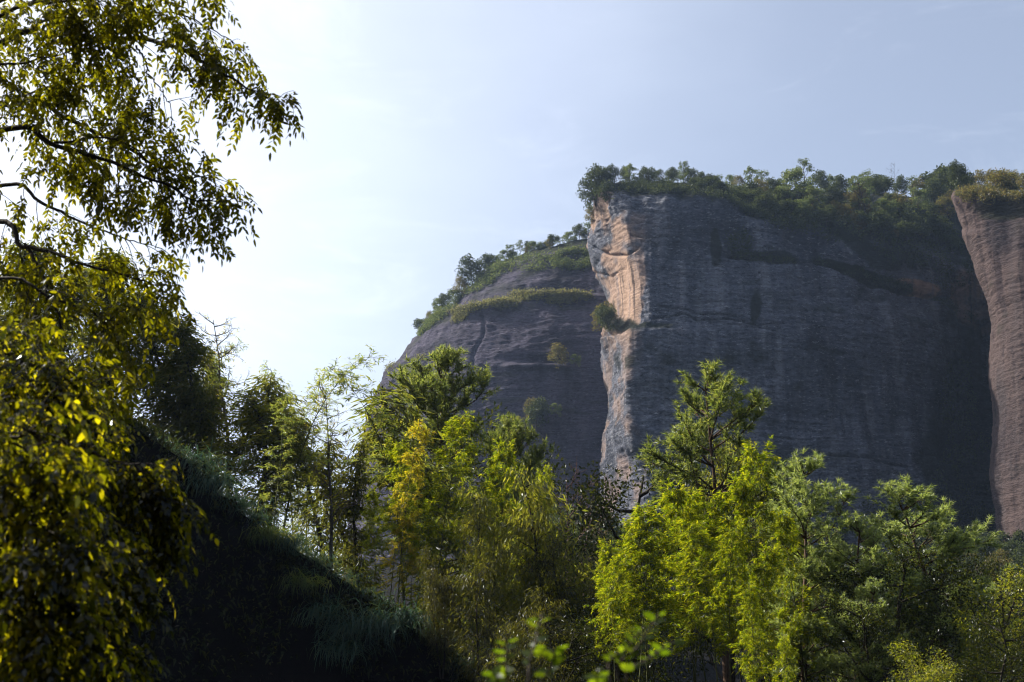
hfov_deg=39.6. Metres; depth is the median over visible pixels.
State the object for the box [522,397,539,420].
cliff tree
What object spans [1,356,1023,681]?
terrain
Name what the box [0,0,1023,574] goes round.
sky
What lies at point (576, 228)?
cliff shrub
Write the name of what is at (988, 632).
broadleaf tree
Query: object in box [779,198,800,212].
cliff shrub
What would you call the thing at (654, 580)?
bamboo
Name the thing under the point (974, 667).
broadleaf tree
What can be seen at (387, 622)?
grass tussock
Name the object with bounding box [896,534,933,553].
cliff shrub
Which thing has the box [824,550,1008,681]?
broadleaf tree
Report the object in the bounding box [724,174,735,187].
cliff tree
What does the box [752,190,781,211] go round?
cliff shrub
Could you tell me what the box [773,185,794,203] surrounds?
cliff tree
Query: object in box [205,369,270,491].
bamboo
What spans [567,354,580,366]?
cliff tree
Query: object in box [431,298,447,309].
cliff tree
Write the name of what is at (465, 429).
bamboo
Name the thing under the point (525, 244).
cliff shrub
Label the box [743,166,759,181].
cliff pine
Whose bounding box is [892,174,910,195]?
cliff tree
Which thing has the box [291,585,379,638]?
grass tussock
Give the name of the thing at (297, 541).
grass tussock
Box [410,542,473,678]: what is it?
drooping tree
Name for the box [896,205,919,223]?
cliff shrub
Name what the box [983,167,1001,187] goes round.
cliff tree
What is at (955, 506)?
cliff foot scrub
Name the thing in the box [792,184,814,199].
cliff shrub
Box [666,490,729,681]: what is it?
bamboo
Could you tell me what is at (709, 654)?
broadleaf tree
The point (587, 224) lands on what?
cliff pine
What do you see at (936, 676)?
broadleaf tree
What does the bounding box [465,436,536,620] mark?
bamboo
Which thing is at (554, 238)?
cliff shrub
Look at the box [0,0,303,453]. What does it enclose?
foreground tree
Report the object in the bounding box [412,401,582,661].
broadleaf tree
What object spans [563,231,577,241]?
cliff tree
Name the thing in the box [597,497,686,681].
tree
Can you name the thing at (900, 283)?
ledge scrub
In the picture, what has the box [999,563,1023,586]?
cliff tree
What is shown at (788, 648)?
bamboo
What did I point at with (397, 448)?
bamboo
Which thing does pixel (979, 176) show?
cliff tree
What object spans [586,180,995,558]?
cliff
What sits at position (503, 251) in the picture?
cliff tree
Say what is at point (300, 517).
cypress tree
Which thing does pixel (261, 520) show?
grass tussock
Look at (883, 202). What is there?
cliff tree
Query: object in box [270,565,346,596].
grass tussock
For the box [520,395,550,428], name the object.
cliff tree
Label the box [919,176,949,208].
cliff tree
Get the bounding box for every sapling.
[481,613,568,681]
[582,611,685,681]
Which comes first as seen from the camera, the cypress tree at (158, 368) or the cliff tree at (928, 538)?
the cypress tree at (158, 368)
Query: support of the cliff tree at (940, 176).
on the cliff
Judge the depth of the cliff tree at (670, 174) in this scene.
353.26 m
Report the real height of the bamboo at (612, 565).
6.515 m
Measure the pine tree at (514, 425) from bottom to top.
15.180 m
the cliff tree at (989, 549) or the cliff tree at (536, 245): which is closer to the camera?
the cliff tree at (989, 549)
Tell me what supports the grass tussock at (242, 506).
on the terrain at (287, 668)
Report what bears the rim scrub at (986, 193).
on the rock pillar
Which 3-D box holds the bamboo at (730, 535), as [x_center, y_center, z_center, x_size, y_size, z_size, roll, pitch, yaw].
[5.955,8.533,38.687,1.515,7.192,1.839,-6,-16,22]
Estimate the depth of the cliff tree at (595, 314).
347.05 m
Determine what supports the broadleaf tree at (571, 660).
on the terrain at (287, 668)
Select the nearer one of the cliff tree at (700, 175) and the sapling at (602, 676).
the sapling at (602, 676)
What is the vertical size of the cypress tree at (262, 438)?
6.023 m
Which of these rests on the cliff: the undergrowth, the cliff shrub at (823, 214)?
the cliff shrub at (823, 214)
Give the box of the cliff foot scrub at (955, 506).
[859,349,996,558]
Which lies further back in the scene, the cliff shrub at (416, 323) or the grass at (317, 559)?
the cliff shrub at (416, 323)
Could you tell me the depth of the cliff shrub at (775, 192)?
355.40 m
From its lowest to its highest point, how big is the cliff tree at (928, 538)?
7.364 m
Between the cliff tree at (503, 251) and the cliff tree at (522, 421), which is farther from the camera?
the cliff tree at (503, 251)
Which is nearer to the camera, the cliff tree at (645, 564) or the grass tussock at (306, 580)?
the grass tussock at (306, 580)
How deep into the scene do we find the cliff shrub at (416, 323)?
414.34 m
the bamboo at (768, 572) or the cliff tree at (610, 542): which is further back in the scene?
the cliff tree at (610, 542)
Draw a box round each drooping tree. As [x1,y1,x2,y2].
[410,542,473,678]
[439,482,563,678]
[443,554,556,681]
[474,581,583,681]
[477,461,644,681]
[516,532,672,681]
[669,420,865,681]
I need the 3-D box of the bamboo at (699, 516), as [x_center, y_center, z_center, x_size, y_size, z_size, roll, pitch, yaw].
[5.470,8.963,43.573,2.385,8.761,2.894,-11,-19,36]
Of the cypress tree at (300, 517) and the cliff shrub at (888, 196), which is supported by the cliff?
the cliff shrub at (888, 196)
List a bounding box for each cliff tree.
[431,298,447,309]
[447,288,460,306]
[452,275,469,297]
[454,253,483,288]
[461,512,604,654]
[474,252,490,272]
[485,253,502,266]
[495,249,512,259]
[515,240,523,254]
[518,416,526,433]
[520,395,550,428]
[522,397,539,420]
[527,240,542,250]
[535,241,548,249]
[541,503,577,517]
[544,236,553,248]
[546,342,568,368]
[547,508,634,615]
[548,403,562,416]
[548,514,665,658]
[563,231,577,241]
[564,497,636,545]
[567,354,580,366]
[576,175,600,209]
[581,527,649,607]
[583,206,594,221]
[584,163,616,192]
[590,300,617,332]
[593,303,619,330]
[606,163,623,182]
[608,524,670,598]
[618,516,694,584]
[619,165,631,181]
[637,165,656,182]
[663,166,678,181]
[673,170,685,182]
[694,171,705,180]
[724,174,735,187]
[732,175,745,186]
[752,171,768,182]
[754,179,768,194]
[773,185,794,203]
[778,167,815,199]
[792,198,815,218]
[794,158,816,181]
[803,184,828,209]
[811,554,852,629]
[812,169,829,192]
[822,174,835,189]
[823,200,845,218]
[824,183,849,204]
[829,174,852,192]
[839,204,853,214]
[843,183,871,213]
[859,168,870,186]
[866,173,894,195]
[870,198,898,220]
[890,192,913,216]
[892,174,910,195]
[901,547,964,582]
[905,175,919,196]
[908,187,932,210]
[909,176,926,196]
[910,169,946,194]
[913,563,997,661]
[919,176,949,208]
[919,528,942,551]
[929,163,958,195]
[932,577,1023,660]
[935,189,955,218]
[946,159,972,188]
[948,576,1023,658]
[952,172,976,185]
[953,552,977,563]
[956,553,990,573]
[972,169,989,187]
[972,533,996,562]
[973,585,1023,660]
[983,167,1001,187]
[984,548,1017,577]
[986,167,1018,191]
[992,539,1022,567]
[996,578,1023,652]
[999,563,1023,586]
[1007,169,1022,191]
[1009,542,1023,570]
[1014,173,1023,191]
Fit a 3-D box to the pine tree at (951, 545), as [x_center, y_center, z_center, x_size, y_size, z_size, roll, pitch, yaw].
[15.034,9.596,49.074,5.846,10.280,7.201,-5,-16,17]
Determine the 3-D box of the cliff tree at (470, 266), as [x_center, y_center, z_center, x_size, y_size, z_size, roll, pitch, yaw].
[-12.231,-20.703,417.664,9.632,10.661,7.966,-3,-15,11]
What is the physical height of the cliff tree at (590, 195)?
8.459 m
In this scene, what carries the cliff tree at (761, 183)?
on the cliff
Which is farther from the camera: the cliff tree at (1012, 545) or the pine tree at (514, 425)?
the cliff tree at (1012, 545)
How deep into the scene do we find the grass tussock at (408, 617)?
41.64 m
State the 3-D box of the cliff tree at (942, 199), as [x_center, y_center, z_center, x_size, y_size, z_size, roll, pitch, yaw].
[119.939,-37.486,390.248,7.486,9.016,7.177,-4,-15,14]
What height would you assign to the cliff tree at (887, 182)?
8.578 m
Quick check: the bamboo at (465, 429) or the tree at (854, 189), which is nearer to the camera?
the bamboo at (465, 429)
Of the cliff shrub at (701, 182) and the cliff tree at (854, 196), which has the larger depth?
the cliff tree at (854, 196)
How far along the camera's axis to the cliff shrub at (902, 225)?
357.12 m
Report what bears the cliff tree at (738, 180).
on the cliff
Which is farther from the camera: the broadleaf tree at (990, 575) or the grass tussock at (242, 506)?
the broadleaf tree at (990, 575)
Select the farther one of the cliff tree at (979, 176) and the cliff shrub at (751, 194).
the cliff tree at (979, 176)
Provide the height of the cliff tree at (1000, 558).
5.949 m
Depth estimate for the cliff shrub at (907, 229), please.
354.98 m
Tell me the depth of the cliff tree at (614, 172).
353.07 m
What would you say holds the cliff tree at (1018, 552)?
on the terrain at (287, 668)
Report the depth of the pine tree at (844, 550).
45.57 m
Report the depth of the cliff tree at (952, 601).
147.76 m
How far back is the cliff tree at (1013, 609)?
145.68 m
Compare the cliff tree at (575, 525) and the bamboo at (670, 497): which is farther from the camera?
the cliff tree at (575, 525)
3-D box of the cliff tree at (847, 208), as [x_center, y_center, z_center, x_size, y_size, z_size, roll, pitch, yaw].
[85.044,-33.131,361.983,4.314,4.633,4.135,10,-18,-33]
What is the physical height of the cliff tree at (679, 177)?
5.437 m
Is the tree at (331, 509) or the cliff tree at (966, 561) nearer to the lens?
the tree at (331, 509)
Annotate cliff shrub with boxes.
[412,318,426,328]
[438,292,452,306]
[522,241,533,252]
[545,234,560,246]
[571,223,587,238]
[592,179,621,205]
[653,169,664,180]
[677,165,698,182]
[687,177,709,187]
[704,176,719,186]
[705,173,719,183]
[711,180,728,190]
[733,179,760,203]
[733,189,751,199]
[741,187,764,206]
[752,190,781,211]
[761,177,789,191]
[769,187,795,200]
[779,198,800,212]
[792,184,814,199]
[814,204,839,224]
[855,210,886,234]
[864,178,887,195]
[871,210,898,230]
[881,192,900,204]
[888,199,920,218]
[893,220,912,236]
[894,211,932,237]
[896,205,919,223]
[896,222,924,239]
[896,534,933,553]
[912,211,940,229]
[927,202,943,215]
[934,215,957,234]
[937,233,964,248]
[954,176,970,186]
[980,529,1004,547]
[990,179,1019,191]
[996,529,1023,551]
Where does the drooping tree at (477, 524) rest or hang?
on the terrain at (287, 668)
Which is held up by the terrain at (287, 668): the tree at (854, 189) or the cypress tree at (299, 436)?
the cypress tree at (299, 436)
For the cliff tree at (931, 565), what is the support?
on the terrain at (287, 668)
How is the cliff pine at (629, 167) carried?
on the cliff
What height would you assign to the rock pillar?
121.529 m
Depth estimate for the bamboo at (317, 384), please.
59.02 m
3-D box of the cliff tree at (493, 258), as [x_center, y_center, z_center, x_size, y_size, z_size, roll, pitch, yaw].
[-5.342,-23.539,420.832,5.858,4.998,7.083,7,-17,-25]
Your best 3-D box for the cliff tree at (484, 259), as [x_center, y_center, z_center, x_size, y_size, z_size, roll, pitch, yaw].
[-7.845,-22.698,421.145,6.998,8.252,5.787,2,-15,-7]
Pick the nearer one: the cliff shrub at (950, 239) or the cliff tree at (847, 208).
the cliff tree at (847, 208)
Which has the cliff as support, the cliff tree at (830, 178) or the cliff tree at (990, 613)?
the cliff tree at (830, 178)
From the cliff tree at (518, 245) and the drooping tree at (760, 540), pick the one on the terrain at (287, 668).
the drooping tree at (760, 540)
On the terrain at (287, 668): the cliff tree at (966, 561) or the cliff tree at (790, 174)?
the cliff tree at (966, 561)
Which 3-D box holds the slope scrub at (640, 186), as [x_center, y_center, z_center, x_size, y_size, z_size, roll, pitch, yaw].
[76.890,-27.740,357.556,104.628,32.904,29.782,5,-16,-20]
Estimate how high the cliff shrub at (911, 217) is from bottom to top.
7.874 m
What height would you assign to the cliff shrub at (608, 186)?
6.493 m
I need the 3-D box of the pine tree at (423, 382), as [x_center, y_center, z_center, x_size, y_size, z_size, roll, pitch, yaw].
[-2.590,7.594,60.670,7.014,15.230,7.181,8,-17,-28]
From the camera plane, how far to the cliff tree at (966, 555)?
227.87 m
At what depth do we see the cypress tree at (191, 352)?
53.34 m
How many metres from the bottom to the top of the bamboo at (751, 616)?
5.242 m
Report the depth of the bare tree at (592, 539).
71.52 m
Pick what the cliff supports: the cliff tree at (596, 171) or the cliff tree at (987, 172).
the cliff tree at (596, 171)
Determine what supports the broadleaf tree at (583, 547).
on the terrain at (287, 668)
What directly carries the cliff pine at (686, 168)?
on the cliff
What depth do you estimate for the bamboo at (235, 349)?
56.66 m
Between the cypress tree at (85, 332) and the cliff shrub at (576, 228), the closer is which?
the cypress tree at (85, 332)
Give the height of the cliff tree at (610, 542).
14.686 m
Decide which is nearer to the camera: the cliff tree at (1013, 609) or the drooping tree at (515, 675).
the drooping tree at (515, 675)
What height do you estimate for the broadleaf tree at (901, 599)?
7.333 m
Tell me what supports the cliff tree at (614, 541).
on the terrain at (287, 668)
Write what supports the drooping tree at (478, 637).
on the terrain at (287, 668)
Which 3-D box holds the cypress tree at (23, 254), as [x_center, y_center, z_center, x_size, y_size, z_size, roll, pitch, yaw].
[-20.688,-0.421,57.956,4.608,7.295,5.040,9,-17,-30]
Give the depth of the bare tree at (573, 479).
76.11 m
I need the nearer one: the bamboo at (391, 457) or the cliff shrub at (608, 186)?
the bamboo at (391, 457)
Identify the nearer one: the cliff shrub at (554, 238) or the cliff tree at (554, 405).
the cliff tree at (554, 405)
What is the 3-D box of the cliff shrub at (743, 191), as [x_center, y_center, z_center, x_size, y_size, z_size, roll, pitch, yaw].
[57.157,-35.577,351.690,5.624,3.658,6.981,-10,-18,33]
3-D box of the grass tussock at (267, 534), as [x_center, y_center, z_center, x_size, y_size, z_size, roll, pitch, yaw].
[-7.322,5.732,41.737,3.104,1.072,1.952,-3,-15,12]
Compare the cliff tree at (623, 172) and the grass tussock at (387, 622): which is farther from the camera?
the cliff tree at (623, 172)
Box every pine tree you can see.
[363,344,512,627]
[445,412,552,622]
[632,357,804,681]
[699,446,905,681]
[769,510,944,681]
[814,576,908,681]
[856,474,1023,681]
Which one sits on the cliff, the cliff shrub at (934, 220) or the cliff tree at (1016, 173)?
the cliff shrub at (934, 220)
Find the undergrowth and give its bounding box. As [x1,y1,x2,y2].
[2,339,488,678]
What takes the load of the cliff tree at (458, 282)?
on the rock hill
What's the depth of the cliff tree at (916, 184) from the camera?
449.15 m
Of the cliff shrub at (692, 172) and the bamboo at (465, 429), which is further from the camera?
the cliff shrub at (692, 172)
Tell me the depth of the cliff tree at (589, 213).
361.58 m
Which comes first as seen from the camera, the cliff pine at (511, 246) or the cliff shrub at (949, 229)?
the cliff shrub at (949, 229)
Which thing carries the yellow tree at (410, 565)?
on the terrain at (287, 668)
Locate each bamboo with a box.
[187,336,247,456]
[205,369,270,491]
[254,387,300,524]
[255,344,388,526]
[258,360,313,537]
[290,369,332,551]
[313,356,445,607]
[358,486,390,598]
[371,438,419,600]
[382,437,446,611]
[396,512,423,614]
[406,409,482,632]
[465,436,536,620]
[510,460,555,614]
[583,536,636,681]
[586,550,640,681]
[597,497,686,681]
[611,518,678,681]
[648,478,739,681]
[656,487,730,681]
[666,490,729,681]
[675,516,741,681]
[699,471,771,681]
[700,520,758,681]
[715,435,799,681]
[728,581,780,681]
[731,542,796,681]
[768,507,834,681]
[768,610,803,681]
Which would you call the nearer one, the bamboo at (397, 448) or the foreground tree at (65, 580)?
the foreground tree at (65, 580)
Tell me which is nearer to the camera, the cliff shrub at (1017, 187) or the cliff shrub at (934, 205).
the cliff shrub at (1017, 187)
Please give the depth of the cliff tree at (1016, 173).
343.81 m
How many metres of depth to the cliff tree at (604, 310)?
339.48 m
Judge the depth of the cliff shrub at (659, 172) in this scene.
362.98 m
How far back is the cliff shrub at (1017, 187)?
305.52 m
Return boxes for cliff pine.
[505,244,514,252]
[581,222,590,239]
[623,164,638,178]
[678,161,689,181]
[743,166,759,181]
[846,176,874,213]
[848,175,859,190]
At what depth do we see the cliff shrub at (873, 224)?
350.37 m
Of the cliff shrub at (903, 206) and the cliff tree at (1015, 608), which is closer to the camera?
the cliff tree at (1015, 608)
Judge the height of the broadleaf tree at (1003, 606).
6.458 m
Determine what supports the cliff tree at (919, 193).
on the cliff
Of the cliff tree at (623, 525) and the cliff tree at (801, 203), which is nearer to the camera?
the cliff tree at (623, 525)
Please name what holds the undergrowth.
on the terrain at (287, 668)
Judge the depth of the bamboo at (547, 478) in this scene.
48.29 m
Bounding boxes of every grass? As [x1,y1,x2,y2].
[148,434,505,681]
[384,316,430,370]
[446,286,594,322]
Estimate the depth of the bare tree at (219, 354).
56.36 m
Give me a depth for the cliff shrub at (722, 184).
350.47 m
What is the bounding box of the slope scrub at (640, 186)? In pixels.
[616,176,973,294]
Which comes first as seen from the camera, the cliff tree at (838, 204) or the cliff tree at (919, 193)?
the cliff tree at (838, 204)
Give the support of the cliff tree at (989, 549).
on the terrain at (287, 668)
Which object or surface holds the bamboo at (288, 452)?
on the terrain at (287, 668)
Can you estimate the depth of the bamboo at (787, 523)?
45.38 m
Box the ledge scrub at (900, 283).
[723,224,978,321]
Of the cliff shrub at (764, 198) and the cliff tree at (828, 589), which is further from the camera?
the cliff shrub at (764, 198)
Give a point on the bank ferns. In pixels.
(139, 425)
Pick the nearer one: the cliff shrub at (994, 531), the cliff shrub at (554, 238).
the cliff shrub at (994, 531)
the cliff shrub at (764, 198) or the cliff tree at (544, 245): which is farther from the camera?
the cliff tree at (544, 245)
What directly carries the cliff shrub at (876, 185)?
on the cliff
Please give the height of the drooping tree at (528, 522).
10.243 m
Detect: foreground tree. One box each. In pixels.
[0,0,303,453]
[0,313,218,681]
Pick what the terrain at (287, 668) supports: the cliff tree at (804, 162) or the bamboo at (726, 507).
the bamboo at (726, 507)
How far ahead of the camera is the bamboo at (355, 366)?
50.80 m
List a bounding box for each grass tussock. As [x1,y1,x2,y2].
[170,439,244,479]
[177,456,265,500]
[209,484,273,520]
[229,518,308,549]
[237,504,287,528]
[257,523,328,557]
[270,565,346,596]
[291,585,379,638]
[304,622,400,675]
[305,599,420,653]
[318,598,435,646]
[352,592,453,635]
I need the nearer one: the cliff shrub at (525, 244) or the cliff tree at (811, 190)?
the cliff tree at (811, 190)
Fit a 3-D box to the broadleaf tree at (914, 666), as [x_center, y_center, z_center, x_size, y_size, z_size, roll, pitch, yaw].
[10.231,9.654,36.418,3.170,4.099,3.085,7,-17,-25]
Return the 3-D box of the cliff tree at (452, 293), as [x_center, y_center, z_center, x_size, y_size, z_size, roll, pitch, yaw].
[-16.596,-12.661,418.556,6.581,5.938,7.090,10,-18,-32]
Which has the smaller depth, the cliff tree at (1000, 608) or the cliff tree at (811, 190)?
the cliff tree at (1000, 608)
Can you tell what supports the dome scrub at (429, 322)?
on the rock hill
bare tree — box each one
[193,312,248,493]
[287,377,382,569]
[537,459,613,596]
[563,490,616,648]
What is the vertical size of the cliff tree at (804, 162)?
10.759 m
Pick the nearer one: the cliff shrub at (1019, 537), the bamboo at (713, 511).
the bamboo at (713, 511)
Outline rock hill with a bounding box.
[343,239,607,578]
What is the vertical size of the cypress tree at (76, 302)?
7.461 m
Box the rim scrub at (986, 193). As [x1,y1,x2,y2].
[953,180,1023,204]
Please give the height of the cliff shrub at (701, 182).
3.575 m
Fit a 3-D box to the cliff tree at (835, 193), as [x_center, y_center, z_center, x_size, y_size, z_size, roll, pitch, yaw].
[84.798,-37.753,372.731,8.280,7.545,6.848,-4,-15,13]
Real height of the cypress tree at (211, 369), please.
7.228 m
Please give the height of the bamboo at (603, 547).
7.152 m
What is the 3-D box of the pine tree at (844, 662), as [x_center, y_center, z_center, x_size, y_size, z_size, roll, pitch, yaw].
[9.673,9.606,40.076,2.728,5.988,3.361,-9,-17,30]
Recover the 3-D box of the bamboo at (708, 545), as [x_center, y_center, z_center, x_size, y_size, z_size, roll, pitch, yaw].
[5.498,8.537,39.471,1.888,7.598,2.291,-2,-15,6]
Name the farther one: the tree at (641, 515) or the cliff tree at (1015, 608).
the cliff tree at (1015, 608)
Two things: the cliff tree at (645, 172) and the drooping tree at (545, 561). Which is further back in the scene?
the cliff tree at (645, 172)
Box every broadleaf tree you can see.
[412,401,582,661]
[450,520,673,681]
[500,615,624,681]
[519,450,736,681]
[530,583,691,681]
[623,454,843,681]
[816,534,1001,681]
[817,590,950,681]
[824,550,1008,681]
[883,660,962,681]
[887,638,959,681]
[932,641,1023,681]
[935,547,1023,681]
[943,563,1023,681]
[963,607,1023,681]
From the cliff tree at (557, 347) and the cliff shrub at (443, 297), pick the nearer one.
the cliff tree at (557, 347)
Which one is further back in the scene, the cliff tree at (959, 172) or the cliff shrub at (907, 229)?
the cliff shrub at (907, 229)
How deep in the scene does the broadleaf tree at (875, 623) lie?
39.12 m
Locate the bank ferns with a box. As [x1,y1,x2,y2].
[0,340,472,681]
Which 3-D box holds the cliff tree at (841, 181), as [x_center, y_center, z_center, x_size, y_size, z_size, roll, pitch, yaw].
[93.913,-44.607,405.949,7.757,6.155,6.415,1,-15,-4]
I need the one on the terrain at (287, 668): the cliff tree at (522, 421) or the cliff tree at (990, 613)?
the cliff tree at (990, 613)
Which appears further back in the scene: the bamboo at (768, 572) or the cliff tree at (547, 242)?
the cliff tree at (547, 242)
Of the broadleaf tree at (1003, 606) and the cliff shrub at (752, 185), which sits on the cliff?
the cliff shrub at (752, 185)
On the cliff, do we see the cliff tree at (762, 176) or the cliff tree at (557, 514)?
the cliff tree at (762, 176)
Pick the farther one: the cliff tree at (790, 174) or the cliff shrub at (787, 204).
the cliff tree at (790, 174)
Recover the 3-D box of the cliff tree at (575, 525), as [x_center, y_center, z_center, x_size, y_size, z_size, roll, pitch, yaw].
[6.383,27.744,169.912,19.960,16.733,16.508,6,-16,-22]
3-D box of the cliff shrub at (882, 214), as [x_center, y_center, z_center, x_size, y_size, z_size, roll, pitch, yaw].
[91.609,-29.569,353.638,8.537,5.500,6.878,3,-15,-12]
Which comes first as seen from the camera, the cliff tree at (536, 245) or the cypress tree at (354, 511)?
the cypress tree at (354, 511)
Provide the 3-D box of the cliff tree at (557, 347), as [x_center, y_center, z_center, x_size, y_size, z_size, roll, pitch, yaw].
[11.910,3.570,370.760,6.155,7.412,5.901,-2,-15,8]
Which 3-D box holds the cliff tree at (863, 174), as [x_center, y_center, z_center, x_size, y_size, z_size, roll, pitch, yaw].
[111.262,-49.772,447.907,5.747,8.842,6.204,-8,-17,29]
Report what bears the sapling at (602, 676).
on the terrain at (287, 668)
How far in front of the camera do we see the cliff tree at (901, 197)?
378.51 m
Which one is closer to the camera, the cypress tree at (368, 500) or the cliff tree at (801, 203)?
the cypress tree at (368, 500)
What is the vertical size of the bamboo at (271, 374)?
9.326 m
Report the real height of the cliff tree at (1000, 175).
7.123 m
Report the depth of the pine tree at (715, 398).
52.48 m
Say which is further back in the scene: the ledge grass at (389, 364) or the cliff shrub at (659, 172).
the ledge grass at (389, 364)
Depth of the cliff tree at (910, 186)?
446.18 m
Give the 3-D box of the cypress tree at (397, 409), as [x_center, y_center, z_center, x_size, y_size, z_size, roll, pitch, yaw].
[-3.306,7.891,54.850,6.545,12.778,5.877,-3,-15,11]
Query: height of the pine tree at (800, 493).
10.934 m
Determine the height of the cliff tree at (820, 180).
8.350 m
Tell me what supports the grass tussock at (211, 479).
on the terrain at (287, 668)
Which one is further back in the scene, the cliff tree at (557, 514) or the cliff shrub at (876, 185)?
the cliff shrub at (876, 185)
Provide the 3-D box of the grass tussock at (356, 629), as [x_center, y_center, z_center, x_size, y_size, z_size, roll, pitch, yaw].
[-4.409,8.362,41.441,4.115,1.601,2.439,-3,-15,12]
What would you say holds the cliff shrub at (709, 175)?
on the cliff
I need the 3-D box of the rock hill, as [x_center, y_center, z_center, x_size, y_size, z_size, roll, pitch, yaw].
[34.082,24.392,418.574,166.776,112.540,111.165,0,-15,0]
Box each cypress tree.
[0,238,64,345]
[33,260,100,373]
[63,247,161,406]
[102,287,236,459]
[143,312,248,475]
[197,374,303,492]
[201,346,233,470]
[214,389,320,524]
[244,416,315,528]
[270,393,363,565]
[296,438,386,593]
[320,438,389,595]
[342,375,511,660]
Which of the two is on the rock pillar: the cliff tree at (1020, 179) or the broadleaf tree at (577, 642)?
the cliff tree at (1020, 179)
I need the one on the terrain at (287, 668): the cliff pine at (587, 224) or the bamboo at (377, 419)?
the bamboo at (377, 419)
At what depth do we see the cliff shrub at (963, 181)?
325.16 m
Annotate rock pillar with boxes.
[951,186,1023,557]
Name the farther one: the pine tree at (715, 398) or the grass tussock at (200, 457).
the pine tree at (715, 398)
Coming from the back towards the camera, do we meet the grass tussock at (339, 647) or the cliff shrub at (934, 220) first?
the cliff shrub at (934, 220)
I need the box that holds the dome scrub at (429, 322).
[416,241,591,337]
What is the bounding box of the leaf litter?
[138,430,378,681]
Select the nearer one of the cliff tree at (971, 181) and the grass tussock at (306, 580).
the grass tussock at (306, 580)
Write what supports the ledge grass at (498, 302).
on the rock hill
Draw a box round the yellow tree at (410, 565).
[376,419,434,607]
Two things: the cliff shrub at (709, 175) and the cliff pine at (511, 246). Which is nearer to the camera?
the cliff shrub at (709, 175)
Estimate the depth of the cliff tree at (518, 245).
419.47 m
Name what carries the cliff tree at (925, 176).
on the cliff
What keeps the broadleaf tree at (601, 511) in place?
on the terrain at (287, 668)
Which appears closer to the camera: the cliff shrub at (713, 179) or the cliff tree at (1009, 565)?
the cliff tree at (1009, 565)
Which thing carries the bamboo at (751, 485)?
on the terrain at (287, 668)
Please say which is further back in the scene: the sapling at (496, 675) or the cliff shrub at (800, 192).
the cliff shrub at (800, 192)
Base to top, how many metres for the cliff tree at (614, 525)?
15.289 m
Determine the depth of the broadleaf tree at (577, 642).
43.89 m
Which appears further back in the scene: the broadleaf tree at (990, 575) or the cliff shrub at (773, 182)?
the cliff shrub at (773, 182)
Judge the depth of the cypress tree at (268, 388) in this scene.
52.95 m
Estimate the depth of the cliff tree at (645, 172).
350.66 m

